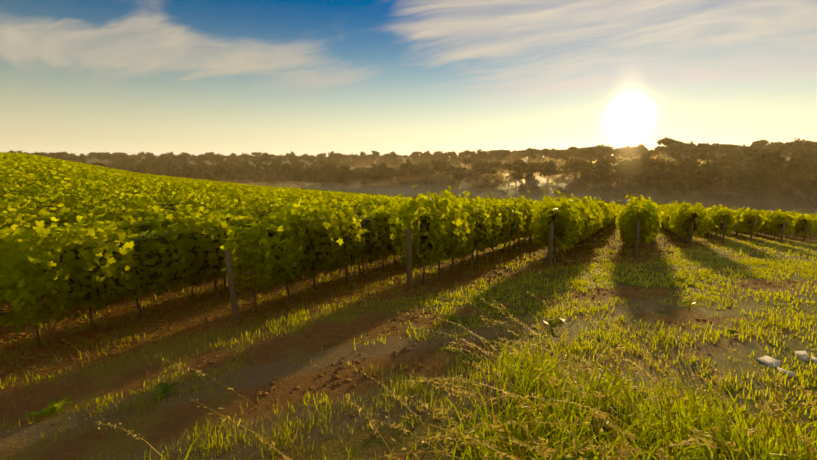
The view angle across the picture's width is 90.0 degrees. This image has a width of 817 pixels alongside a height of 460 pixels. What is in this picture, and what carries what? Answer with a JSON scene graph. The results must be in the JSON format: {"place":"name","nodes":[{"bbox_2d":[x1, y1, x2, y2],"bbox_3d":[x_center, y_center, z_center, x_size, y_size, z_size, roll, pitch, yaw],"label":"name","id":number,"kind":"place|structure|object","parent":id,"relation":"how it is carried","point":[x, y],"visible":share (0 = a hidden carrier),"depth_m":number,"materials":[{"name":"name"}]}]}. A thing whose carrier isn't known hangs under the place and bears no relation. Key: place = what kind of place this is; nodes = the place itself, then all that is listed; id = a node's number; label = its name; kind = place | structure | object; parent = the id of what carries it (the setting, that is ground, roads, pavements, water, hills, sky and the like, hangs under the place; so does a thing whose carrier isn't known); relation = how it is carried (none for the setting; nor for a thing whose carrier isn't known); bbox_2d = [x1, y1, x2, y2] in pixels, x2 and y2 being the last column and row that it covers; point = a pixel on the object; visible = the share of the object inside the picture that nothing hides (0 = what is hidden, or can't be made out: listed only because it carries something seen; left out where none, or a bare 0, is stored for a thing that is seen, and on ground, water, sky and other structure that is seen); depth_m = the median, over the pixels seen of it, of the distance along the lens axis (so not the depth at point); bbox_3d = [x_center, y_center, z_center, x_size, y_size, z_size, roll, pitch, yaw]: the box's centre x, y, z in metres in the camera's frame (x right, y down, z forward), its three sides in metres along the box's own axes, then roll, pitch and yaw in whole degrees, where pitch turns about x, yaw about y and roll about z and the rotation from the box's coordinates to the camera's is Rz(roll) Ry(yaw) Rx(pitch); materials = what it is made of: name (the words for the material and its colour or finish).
{"place":"outdoors","nodes":[
{"label":"outdoors","id":0,"kind":"place"},
{"bbox_2d":[0,155,816,459],"bbox_3d":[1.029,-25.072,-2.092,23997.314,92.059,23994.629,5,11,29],"label":"ground","id":1,"kind":"structure","parent":0,"point":[278,365],"depth_m":5.79,"materials":[{"name":"brown soil"}]},
{"bbox_2d":[0,199,723,303],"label":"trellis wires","id":2,"kind":"object","parent":1,"relation":"on","point":[233,223],"visible":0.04,"depth_m":10.86,"materials":[{"name":"grey metal"}]},
{"bbox_2d":[22,277,738,459],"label":"rosette weeds","id":3,"kind":"object","parent":1,"relation":"on","point":[53,407],"visible":0.73,"depth_m":4.93,"materials":[{"name":"green plant"}]},
{"bbox_2d":[0,152,816,245],"bbox_3d":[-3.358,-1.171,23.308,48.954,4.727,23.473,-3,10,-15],"label":"vine leaves","id":4,"kind":"object","parent":1,"relation":"on","point":[595,216],"visible":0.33,"depth_m":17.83,"materials":[{"name":"green plant"}]},
{"bbox_2d":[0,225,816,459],"bbox_3d":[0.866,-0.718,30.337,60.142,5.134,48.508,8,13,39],"label":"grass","id":5,"kind":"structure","parent":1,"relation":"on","point":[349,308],"depth_m":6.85,"materials":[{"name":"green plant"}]},
{"bbox_2d":[0,234,816,459],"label":"fallen leaves","id":6,"kind":"object","parent":1,"relation":"on","point":[258,393],"visible":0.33,"depth_m":8.96,"materials":[{"name":"brown plant"}]},
{"bbox_2d":[1,180,816,347],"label":"vine","id":7,"kind":"object","parent":1,"relation":"on","point":[163,241],"depth_m":10.27,"materials":[{"name":"plant"}]},
{"bbox_2d":[0,182,583,332],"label":"vine leaves","id":8,"kind":"object","parent":7,"relation":"attached to","point":[17,256],"visible":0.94,"depth_m":9.50,"materials":[{"name":"green plant"}]},
{"bbox_2d":[10,193,807,320],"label":"wooden posts","id":9,"kind":"object","parent":1,"relation":"on","point":[232,291],"visible":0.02,"depth_m":10.49,"materials":[{"name":"brown wood"}]},
{"bbox_2d":[63,152,816,210],"bbox_3d":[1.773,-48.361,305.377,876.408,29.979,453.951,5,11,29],"label":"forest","id":10,"kind":"object","parent":1,"relation":"on","point":[647,191],"depth_m":223.22,"materials":[{"name":"plant"}]},
{"bbox_2d":[95,289,816,459],"bbox_3d":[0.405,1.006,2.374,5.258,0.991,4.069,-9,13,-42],"label":"tall seed grass","id":11,"kind":"structure","parent":1,"relation":"on","point":[772,401],"depth_m":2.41,"materials":[{"name":"plant"}]},
{"bbox_2d":[185,331,816,459],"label":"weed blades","id":12,"kind":"object","parent":1,"relation":"on","point":[700,451],"visible":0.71,"depth_m":3.18,"materials":[{"name":"green plant"}]},
{"bbox_2d":[715,255,816,376],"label":"rocks","id":13,"kind":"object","parent":1,"relation":"on","point":[769,361],"depth_m":5.19,"materials":[{"name":"grey stone"}]},
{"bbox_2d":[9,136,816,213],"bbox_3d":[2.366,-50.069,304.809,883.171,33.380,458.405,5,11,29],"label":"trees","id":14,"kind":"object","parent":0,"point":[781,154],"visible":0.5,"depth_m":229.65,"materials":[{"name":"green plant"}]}
]}

